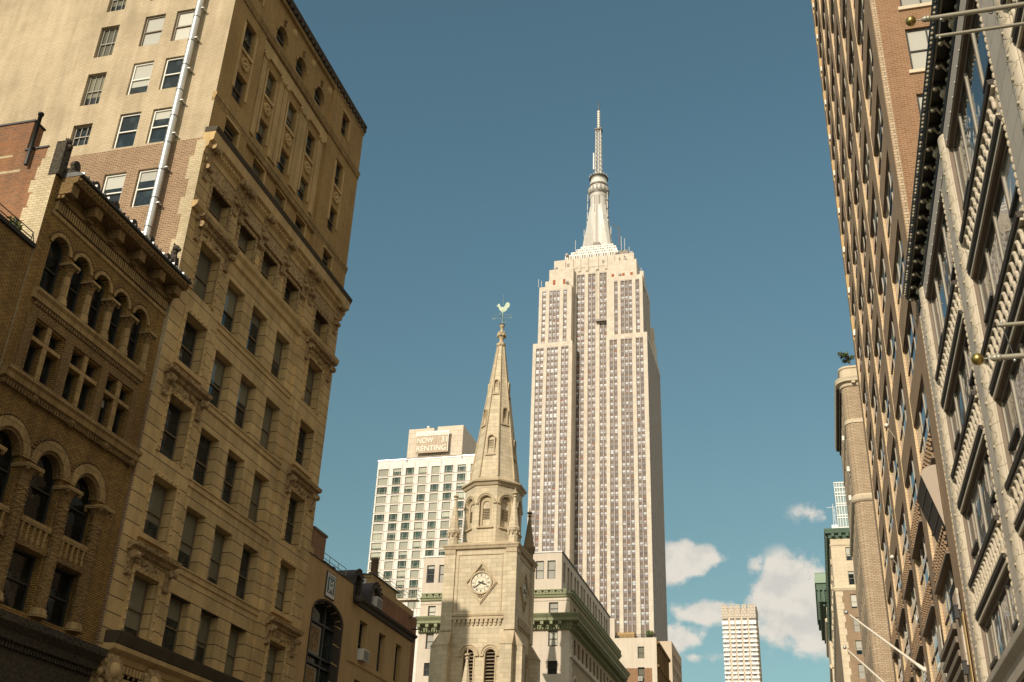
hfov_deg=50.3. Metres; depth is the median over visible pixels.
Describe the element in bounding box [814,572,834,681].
copper cornice building
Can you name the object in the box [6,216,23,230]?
potted plant
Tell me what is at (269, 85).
window
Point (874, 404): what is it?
window
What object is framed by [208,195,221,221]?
window
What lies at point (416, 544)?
window
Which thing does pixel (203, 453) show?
window
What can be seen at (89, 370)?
window
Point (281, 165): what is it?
window
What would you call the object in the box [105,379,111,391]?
window
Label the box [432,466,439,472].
window
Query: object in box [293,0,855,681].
sky
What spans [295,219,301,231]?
window
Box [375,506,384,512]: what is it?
window
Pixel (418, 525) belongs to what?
window
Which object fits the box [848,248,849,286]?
window
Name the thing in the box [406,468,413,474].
window
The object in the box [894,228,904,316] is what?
window
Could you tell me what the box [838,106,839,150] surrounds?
window
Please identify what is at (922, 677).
window
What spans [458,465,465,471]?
window
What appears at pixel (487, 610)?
stone church
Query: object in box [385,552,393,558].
window
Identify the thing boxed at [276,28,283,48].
window
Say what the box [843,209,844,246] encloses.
window
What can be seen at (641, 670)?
window
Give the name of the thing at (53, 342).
window
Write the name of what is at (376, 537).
window
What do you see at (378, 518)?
window
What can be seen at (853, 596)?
window
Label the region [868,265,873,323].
window
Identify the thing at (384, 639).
mansard house
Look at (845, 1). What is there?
window
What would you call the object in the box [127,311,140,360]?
window
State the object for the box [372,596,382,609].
air conditioner
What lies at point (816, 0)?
window
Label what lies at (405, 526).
window
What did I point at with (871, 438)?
window
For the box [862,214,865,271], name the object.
window
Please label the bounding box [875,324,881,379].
window
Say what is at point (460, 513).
window
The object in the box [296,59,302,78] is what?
window
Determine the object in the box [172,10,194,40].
window
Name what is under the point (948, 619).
window
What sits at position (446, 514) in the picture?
window
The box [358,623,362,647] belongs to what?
window
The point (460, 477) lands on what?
window
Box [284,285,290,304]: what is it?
window
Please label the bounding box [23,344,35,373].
window
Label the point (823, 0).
window
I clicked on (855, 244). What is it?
window
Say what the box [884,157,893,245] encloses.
window
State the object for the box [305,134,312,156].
window
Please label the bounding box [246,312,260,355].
window
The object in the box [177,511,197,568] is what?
window
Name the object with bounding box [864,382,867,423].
window
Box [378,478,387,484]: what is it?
window
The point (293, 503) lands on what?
window
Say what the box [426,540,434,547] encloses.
window
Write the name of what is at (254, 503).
window
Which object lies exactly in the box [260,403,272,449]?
window
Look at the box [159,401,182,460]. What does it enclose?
window
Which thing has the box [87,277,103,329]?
window
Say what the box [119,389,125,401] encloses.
window
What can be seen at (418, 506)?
window
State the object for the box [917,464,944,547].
metal hood
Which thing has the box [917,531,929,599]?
window
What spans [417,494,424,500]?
window
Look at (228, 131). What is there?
window
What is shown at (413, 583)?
window
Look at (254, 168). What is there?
window
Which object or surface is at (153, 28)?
window
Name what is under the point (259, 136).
window
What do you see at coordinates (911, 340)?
window
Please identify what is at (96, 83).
window
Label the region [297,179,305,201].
window
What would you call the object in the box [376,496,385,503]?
window
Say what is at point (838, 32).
window
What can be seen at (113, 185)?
window
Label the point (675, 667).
tan block
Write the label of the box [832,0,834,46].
window
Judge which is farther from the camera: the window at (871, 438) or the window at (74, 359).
the window at (871, 438)
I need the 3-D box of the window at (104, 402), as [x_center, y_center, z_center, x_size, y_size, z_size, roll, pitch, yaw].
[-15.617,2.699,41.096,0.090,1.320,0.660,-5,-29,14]
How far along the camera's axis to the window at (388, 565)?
273.16 m
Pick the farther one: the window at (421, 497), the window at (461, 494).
the window at (421, 497)
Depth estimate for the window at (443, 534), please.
273.36 m
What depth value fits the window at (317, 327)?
61.22 m
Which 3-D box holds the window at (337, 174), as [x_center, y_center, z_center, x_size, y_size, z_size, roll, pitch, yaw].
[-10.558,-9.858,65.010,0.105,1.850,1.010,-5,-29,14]
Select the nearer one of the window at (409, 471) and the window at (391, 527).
the window at (391, 527)
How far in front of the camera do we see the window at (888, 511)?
71.49 m
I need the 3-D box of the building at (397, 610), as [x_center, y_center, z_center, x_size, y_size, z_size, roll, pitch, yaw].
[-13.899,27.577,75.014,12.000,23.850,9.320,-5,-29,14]
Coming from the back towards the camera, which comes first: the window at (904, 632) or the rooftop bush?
the rooftop bush
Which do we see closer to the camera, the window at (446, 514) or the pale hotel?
the pale hotel
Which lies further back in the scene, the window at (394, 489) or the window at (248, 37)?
the window at (394, 489)
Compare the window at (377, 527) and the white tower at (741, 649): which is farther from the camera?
the white tower at (741, 649)
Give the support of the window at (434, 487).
in the apartment tower at (414, 500)
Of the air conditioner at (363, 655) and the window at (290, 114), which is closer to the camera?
the window at (290, 114)
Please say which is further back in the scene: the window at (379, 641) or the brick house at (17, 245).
the window at (379, 641)
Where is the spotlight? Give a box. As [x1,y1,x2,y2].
[884,423,894,437]
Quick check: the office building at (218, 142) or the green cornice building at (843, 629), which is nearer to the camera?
the office building at (218, 142)
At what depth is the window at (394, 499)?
281.28 m
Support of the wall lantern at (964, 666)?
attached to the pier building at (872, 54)
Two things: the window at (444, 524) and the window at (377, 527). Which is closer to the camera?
the window at (444, 524)
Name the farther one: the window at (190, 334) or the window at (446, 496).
the window at (446, 496)
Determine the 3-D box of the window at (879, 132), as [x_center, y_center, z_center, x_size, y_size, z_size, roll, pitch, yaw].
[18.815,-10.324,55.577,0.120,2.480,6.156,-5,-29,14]
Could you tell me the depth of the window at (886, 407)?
66.29 m
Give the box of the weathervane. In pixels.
[492,295,511,325]
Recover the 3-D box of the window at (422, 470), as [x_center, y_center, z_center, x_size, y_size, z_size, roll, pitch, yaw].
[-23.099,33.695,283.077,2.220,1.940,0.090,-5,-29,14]
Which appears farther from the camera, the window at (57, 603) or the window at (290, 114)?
the window at (290, 114)
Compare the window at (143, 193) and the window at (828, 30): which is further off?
the window at (828, 30)
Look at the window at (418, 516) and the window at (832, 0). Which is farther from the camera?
the window at (418, 516)
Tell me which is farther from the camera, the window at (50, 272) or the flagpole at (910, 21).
the window at (50, 272)
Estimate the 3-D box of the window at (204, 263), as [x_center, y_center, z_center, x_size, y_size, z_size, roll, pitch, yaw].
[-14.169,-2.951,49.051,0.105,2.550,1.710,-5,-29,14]
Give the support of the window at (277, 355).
in the office building at (218, 142)
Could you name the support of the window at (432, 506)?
in the apartment tower at (414, 500)
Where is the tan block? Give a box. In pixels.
[659,641,681,681]
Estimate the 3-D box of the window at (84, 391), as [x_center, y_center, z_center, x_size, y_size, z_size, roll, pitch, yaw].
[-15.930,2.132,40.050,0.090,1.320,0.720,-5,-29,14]
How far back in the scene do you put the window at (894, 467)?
64.49 m
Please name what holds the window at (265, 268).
in the office building at (218, 142)
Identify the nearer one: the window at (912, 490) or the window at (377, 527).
the window at (912, 490)
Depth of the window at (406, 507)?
279.37 m
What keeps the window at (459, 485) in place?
in the apartment tower at (414, 500)
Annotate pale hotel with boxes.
[415,551,629,681]
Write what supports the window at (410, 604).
in the apartment tower at (414, 500)
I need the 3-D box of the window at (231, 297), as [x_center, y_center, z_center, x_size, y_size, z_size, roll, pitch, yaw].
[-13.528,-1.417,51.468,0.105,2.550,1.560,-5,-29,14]
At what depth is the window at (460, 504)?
275.91 m
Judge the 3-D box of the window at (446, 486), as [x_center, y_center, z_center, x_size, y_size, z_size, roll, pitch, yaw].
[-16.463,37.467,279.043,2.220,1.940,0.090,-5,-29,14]
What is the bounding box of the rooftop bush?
[645,630,654,635]
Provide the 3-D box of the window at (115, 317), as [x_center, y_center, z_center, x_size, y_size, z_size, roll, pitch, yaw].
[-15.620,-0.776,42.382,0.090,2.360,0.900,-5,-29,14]
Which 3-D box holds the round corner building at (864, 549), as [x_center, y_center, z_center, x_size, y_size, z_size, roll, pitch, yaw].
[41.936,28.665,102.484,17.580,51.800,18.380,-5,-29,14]
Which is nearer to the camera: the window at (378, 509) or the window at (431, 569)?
the window at (431, 569)
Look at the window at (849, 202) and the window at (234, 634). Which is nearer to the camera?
the window at (234, 634)
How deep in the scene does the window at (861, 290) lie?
78.99 m
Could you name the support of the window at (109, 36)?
in the office building at (218, 142)
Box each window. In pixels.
[0,430,13,502]
[1,547,35,611]
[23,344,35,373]
[23,455,54,523]
[32,324,40,338]
[39,239,61,295]
[39,356,51,385]
[45,566,73,626]
[48,336,56,350]
[62,372,73,400]
[64,478,90,543]
[66,259,82,312]
[70,353,77,366]
[72,126,91,145]
[77,383,88,410]
[83,74,105,105]
[85,364,93,377]
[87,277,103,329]
[96,27,118,57]
[98,397,106,424]
[102,173,125,201]
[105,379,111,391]
[108,295,121,344]
[109,0,126,11]
[112,407,121,433]
[114,113,140,147]
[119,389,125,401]
[123,575,148,636]
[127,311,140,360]
[128,62,153,94]
[132,169,156,206]
[140,15,165,45]
[143,481,166,539]
[147,108,171,142]
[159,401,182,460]
[160,57,183,89]
[161,597,182,651]
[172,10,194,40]
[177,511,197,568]
[178,320,197,369]
[191,250,211,301]
[192,433,211,486]
[193,613,210,663]
[207,529,224,584]
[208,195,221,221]
[208,356,225,408]
[221,286,237,332]
[221,454,236,504]
[224,123,234,143]
[224,628,238,675]
[231,75,242,104]
[234,380,249,429]
[236,547,250,599]
[238,231,247,254]
[243,25,252,54]
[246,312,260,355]
[248,475,261,522]
[252,162,260,178]
[256,121,264,145]
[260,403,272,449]
[261,258,269,280]
[264,644,276,681]
[265,74,272,98]
[271,336,282,378]
[275,192,281,205]
[275,564,287,611]
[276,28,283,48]
[277,151,285,174]
[283,496,296,544]
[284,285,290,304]
[286,105,293,129]
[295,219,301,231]
[295,427,306,465]
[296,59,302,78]
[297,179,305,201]
[303,366,314,406]
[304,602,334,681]
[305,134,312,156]
[313,317,320,336]
[314,88,320,106]
[322,252,328,266]
[327,209,333,232]
[334,163,340,186]
[341,116,346,137]
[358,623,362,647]
[370,552,380,559]
[371,543,381,549]
[372,533,382,540]
[373,524,382,530]
[374,515,383,521]
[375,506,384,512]
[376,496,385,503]
[376,635,380,671]
[377,487,386,494]
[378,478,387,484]
[379,469,388,475]
[383,571,391,578]
[384,561,392,568]
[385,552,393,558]
[386,542,394,549]
[387,533,395,539]
[388,523,396,530]
[389,514,396,520]
[390,505,397,511]
[391,487,399,493]
[391,496,398,502]
[392,477,400,484]
[393,469,400,475]
[393,646,396,680]
[396,581,404,587]
[397,571,404,577]
[398,561,405,567]
[399,542,407,548]
[399,551,406,558]
[400,532,408,539]
[401,523,409,529]
[402,513,409,520]
[403,504,410,510]
[404,486,412,492]
[404,495,411,501]
[405,477,412,483]
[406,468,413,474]
[408,602,415,607]
[409,580,417,587]
[409,590,416,597]
[410,570,418,577]
[411,560,419,567]
[412,551,419,557]
[413,532,421,538]
[413,541,420,548]
[414,522,422,528]
[415,513,422,519]
[416,503,423,510]
[417,485,425,491]
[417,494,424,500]
[418,476,425,482]
[419,467,426,473]
[424,663,428,675]
[425,550,433,555]
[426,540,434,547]
[426,634,433,648]
[427,521,435,528]
[427,531,434,537]
[427,565,434,582]
[428,512,436,518]
[428,606,435,615]
[429,503,436,509]
[430,484,438,490]
[430,493,437,500]
[431,475,438,481]
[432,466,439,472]
[439,540,447,546]
[439,550,444,555]
[439,565,443,582]
[440,530,447,537]
[441,511,449,518]
[441,521,448,527]
[442,502,450,508]
[443,483,451,490]
[443,493,450,499]
[444,474,451,481]
[445,465,452,471]
[456,483,464,489]
[457,474,464,480]
[457,492,463,498]
[457,501,463,507]
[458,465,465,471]
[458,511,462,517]
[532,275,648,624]
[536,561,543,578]
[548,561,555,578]
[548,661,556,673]
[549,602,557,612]
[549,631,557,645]
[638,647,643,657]
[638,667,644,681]
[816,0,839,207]
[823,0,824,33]
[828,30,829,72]
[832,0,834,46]
[833,68,834,112]
[838,32,839,83]
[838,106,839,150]
[843,72,845,128]
[843,144,845,189]
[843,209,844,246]
[844,0,846,52]
[845,547,851,560]
[848,190,850,235]
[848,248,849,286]
[848,571,854,584]
[849,119,852,173]
[850,32,853,98]
[850,594,857,607]
[853,288,855,327]
[853,618,859,631]
[854,234,856,282]
[855,163,858,218]
[855,641,862,654]
[857,81,861,148]
[858,335,861,375]
[858,664,865,678]
[859,0,863,66]
[860,281,863,328]
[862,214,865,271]
[864,136,869,205]
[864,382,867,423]
[866,327,870,375]
[867,34,872,120]
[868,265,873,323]
[870,429,873,471]
[871,192,877,261]
[872,380,877,429]
[875,92,882,181]
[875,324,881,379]
[876,477,880,519]
[879,247,886,320]
[879,434,884,484]
[882,532,887,575]
[883,382,889,437]
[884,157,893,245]
[886,492,892,540]
[888,312,896,384]
[889,587,894,630]
[891,440,898,502]
[893,551,900,600]
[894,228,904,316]
[896,646,902,681]
[897,378,906,449]
[899,506,907,562]
[900,0,931,5]
[901,616,909,663]
[904,302,916,389]
[905,27,928,68]
[906,453,917,520]
[908,579,918,636]
[915,381,929,465]
[916,95,922,115]
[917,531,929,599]
[918,652,927,681]
[927,614,940,681]
[930,208,955,353]
[931,468,943,553]
[940,561,953,634]
[948,332,975,453]
[952,0,992,210]
[965,447,997,565]
[977,139,1021,327]
[984,572,1018,671]
[1000,325,1023,462]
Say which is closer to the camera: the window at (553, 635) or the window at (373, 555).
the window at (553, 635)
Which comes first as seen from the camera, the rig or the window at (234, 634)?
the window at (234, 634)
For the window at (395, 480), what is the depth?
283.70 m
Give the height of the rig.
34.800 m
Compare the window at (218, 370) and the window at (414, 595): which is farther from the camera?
the window at (414, 595)
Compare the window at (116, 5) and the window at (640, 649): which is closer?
the window at (116, 5)
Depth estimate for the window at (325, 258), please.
62.55 m
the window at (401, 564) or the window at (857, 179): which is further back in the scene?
the window at (401, 564)
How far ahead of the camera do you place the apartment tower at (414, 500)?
278.38 m
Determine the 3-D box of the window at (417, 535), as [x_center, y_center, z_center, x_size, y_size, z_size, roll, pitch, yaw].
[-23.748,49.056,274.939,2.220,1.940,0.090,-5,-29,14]
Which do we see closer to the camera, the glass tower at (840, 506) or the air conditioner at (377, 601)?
the air conditioner at (377, 601)
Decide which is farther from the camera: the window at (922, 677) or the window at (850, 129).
the window at (850, 129)
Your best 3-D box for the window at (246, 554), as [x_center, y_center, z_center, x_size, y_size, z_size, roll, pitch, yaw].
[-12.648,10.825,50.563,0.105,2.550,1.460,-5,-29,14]
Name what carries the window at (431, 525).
in the apartment tower at (414, 500)
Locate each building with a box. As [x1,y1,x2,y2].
[0,0,366,681]
[0,111,191,681]
[293,526,355,681]
[363,558,419,681]
[611,618,670,681]
[811,0,976,681]
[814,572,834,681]
[824,527,865,681]
[834,365,894,681]
[903,0,1023,681]
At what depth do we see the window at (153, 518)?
44.28 m
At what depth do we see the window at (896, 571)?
69.59 m
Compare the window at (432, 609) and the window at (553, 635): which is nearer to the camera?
the window at (553, 635)
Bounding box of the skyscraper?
[527,102,667,640]
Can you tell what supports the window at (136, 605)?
in the office building at (218, 142)
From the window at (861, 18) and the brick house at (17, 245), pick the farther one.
the window at (861, 18)
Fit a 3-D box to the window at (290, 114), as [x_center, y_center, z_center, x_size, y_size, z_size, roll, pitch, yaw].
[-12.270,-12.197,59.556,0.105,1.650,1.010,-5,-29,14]
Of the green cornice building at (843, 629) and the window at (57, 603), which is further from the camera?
the green cornice building at (843, 629)
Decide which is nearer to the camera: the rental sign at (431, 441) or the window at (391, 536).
the window at (391, 536)
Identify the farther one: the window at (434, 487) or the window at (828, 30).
the window at (434, 487)
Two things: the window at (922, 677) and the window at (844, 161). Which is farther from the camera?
the window at (844, 161)
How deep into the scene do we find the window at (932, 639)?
52.21 m
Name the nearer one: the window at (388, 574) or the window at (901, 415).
the window at (901, 415)
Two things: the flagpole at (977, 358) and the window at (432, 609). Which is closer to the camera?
the flagpole at (977, 358)
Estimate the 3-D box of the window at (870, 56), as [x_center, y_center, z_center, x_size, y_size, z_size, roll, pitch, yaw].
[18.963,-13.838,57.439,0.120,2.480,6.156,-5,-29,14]
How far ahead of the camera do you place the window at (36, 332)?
38.13 m
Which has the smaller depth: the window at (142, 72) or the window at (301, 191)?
the window at (142, 72)
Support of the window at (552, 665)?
in the pale hotel
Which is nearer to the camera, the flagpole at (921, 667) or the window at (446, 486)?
the flagpole at (921, 667)
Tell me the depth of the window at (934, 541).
48.33 m
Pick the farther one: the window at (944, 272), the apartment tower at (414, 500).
the apartment tower at (414, 500)
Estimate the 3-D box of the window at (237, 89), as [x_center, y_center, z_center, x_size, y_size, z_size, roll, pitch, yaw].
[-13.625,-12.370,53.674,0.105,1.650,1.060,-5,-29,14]
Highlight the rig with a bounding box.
[595,266,606,322]
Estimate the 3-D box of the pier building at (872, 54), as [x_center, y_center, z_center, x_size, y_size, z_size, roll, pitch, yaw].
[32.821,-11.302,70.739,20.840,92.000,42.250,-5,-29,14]
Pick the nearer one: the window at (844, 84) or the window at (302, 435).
the window at (302, 435)
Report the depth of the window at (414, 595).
267.94 m
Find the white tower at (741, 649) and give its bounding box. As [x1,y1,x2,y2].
[721,604,761,681]
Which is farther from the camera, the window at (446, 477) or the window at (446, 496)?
the window at (446, 477)
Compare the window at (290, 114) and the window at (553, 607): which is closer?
the window at (290, 114)
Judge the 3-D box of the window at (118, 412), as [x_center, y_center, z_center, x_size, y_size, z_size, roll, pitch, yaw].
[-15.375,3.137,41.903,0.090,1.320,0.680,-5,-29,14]
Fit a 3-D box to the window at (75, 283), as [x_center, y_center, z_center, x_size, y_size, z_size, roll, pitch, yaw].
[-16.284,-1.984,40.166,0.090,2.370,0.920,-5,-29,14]
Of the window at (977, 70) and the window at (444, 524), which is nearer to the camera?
the window at (977, 70)
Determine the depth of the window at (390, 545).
275.57 m
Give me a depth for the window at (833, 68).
88.29 m
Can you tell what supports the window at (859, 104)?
in the pier building at (872, 54)
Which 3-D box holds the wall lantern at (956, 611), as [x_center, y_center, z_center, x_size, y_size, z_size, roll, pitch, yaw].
[16.355,9.931,39.971,0.280,0.484,0.240,-5,-29,14]
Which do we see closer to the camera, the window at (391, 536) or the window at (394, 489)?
the window at (391, 536)
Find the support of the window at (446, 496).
in the apartment tower at (414, 500)
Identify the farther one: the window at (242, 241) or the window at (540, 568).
the window at (540, 568)
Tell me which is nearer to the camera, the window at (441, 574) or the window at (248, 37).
the window at (248, 37)
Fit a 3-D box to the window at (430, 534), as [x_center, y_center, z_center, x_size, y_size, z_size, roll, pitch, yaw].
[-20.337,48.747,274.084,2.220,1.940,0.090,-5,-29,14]
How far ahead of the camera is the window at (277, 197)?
57.54 m
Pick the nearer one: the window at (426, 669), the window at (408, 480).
the window at (426, 669)
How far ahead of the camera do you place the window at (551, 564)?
120.48 m
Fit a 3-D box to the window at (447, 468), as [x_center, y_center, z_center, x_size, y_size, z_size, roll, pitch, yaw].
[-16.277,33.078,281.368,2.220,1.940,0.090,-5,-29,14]
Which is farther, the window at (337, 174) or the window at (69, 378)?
the window at (337, 174)
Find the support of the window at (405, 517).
in the apartment tower at (414, 500)
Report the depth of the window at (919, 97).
50.23 m
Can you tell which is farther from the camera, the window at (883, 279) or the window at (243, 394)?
the window at (883, 279)
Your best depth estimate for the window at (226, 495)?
50.43 m
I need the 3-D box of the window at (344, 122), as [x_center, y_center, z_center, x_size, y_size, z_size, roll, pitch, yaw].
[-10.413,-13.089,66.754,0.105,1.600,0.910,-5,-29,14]
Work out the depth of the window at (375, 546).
276.45 m
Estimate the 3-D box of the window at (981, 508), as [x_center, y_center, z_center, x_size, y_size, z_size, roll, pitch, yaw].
[15.059,5.512,34.782,0.180,2.495,7.218,-5,-29,14]
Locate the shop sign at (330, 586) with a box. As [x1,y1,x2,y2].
[324,571,336,600]
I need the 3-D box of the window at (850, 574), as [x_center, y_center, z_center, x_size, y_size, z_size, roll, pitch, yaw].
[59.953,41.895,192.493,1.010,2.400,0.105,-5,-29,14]
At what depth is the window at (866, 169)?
65.06 m
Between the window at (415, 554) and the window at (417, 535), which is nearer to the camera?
the window at (415, 554)
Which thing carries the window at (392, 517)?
in the apartment tower at (414, 500)
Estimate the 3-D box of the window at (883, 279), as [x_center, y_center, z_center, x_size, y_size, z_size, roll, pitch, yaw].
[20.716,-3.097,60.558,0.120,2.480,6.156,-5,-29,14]
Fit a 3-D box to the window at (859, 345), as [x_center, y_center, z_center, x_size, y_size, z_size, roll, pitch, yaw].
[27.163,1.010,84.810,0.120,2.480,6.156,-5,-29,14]
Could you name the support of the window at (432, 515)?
in the apartment tower at (414, 500)
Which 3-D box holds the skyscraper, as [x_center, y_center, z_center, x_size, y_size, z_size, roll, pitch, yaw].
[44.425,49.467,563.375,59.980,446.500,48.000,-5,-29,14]
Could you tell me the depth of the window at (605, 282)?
541.92 m
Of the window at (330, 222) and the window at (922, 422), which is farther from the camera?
the window at (330, 222)
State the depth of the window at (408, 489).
281.63 m
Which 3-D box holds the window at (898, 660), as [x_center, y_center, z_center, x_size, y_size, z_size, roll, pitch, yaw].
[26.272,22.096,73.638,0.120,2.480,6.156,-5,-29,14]
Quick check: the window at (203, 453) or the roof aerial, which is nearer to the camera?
the window at (203, 453)
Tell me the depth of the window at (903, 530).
62.61 m
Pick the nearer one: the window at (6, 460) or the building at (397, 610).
the window at (6, 460)
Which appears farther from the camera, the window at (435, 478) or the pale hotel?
the window at (435, 478)
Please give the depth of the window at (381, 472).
285.78 m
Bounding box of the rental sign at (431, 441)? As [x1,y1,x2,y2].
[415,430,448,453]
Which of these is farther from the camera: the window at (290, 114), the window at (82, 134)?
the window at (290, 114)
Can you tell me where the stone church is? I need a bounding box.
[428,324,540,681]
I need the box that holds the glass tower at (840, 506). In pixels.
[833,482,848,527]
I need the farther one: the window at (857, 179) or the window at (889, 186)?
the window at (857, 179)
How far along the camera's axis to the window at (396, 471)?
284.81 m
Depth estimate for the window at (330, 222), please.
63.84 m
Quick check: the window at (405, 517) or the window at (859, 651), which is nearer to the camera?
the window at (859, 651)
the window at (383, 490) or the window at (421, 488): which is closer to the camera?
the window at (421, 488)
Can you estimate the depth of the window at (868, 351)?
77.18 m
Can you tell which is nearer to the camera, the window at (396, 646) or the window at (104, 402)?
the window at (104, 402)
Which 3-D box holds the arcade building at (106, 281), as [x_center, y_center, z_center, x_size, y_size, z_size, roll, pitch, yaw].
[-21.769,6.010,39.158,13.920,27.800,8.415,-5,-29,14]
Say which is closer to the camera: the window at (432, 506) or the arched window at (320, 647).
the arched window at (320, 647)
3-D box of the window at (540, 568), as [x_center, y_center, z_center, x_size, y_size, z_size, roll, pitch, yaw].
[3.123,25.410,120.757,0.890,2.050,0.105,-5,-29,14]
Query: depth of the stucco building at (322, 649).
58.72 m
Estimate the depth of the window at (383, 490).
283.42 m
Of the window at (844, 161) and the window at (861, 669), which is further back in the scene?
the window at (861, 669)
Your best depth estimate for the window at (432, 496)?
278.75 m
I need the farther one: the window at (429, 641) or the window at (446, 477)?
the window at (446, 477)
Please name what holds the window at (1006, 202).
in the terracotta building at (963, 285)
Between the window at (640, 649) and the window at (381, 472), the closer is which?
the window at (640, 649)
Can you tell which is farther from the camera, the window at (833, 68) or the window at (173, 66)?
the window at (833, 68)
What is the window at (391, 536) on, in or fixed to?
in the apartment tower at (414, 500)
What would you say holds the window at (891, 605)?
in the pier building at (872, 54)
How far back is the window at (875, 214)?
63.11 m
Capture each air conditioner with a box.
[356,648,369,662]
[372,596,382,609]
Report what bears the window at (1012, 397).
in the terracotta building at (963, 285)
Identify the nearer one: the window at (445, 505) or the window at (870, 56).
the window at (870, 56)
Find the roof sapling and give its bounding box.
[837,351,854,364]
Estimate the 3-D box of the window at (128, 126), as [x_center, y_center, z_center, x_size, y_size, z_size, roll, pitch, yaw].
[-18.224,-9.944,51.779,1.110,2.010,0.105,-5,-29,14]
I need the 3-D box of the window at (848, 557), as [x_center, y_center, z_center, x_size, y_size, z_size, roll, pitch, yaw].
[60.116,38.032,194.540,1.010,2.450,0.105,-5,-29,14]
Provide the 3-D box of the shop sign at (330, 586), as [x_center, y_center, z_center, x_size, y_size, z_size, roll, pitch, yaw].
[-9.818,13.275,59.056,0.108,1.360,1.220,-5,-29,14]
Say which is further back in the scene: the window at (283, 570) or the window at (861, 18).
the window at (861, 18)
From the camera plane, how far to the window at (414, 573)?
270.31 m
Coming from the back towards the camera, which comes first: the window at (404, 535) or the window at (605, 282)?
the window at (605, 282)
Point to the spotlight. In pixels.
(886, 425)
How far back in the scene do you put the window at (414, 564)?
271.50 m
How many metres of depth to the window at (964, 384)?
37.01 m
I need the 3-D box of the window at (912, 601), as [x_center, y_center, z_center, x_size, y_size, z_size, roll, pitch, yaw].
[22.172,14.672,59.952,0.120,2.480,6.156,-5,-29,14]
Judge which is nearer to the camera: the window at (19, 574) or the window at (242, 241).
the window at (19, 574)
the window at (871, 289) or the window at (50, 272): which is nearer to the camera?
the window at (50, 272)
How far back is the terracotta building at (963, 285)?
31.88 m
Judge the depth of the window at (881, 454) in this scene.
73.31 m
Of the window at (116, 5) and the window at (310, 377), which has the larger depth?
the window at (310, 377)
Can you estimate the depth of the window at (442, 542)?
272.20 m
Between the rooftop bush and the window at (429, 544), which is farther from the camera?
the window at (429, 544)
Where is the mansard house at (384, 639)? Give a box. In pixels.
[338,568,417,681]
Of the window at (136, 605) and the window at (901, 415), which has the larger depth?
the window at (901, 415)
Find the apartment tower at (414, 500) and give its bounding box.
[367,425,476,681]
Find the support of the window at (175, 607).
in the office building at (218, 142)
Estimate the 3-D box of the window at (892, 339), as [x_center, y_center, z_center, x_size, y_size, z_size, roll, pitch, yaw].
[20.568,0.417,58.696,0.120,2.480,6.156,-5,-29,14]
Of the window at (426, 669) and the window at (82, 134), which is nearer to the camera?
the window at (82, 134)
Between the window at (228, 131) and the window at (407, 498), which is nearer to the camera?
the window at (228, 131)
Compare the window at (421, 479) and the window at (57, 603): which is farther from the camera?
the window at (421, 479)
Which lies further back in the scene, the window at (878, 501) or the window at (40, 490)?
the window at (878, 501)
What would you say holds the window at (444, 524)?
in the apartment tower at (414, 500)
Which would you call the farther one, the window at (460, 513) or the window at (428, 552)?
the window at (460, 513)
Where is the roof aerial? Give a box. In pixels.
[827,504,837,527]
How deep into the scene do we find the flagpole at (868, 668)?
63.80 m
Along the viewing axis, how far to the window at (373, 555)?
275.37 m
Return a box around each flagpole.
[843,646,884,681]
[844,610,926,674]
[905,2,1023,38]
[971,321,1023,364]
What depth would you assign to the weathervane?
116.36 m
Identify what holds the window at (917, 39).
in the pier building at (872, 54)
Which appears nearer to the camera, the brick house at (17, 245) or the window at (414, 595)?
the brick house at (17, 245)
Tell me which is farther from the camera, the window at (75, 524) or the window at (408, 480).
the window at (408, 480)
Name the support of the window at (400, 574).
in the apartment tower at (414, 500)
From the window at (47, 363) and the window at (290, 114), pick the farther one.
the window at (290, 114)
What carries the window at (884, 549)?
in the pier building at (872, 54)
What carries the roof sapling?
on the round corner building at (864, 549)
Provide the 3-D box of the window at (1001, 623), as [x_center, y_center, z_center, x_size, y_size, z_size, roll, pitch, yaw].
[14.914,8.929,32.971,0.180,2.395,7.218,-5,-29,14]
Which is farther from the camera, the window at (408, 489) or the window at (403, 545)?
the window at (408, 489)
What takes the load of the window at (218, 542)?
in the office building at (218, 142)
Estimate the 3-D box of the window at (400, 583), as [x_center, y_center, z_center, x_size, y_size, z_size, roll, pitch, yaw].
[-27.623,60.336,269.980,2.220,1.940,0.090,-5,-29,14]
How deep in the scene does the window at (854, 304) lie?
87.59 m
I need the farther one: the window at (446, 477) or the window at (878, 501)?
the window at (446, 477)
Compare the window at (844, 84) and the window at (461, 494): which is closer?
the window at (844, 84)
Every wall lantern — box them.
[953,604,961,618]
[961,660,969,674]
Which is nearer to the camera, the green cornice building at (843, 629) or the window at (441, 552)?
the green cornice building at (843, 629)
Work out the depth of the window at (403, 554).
273.50 m
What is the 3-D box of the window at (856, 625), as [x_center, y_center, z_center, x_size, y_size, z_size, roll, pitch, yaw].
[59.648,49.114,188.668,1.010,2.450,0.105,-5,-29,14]
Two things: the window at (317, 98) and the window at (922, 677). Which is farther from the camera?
the window at (317, 98)
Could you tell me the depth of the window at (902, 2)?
53.01 m
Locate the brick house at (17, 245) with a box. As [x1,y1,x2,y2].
[0,203,36,360]
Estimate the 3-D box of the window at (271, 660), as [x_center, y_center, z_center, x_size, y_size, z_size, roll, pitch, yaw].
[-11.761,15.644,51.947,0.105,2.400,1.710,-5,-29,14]
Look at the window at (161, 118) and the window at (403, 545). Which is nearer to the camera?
the window at (161, 118)
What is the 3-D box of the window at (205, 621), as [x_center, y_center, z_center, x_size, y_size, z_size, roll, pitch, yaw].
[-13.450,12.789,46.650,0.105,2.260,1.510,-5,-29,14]
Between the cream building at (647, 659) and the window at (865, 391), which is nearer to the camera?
the window at (865, 391)
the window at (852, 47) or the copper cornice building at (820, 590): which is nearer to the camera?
the window at (852, 47)

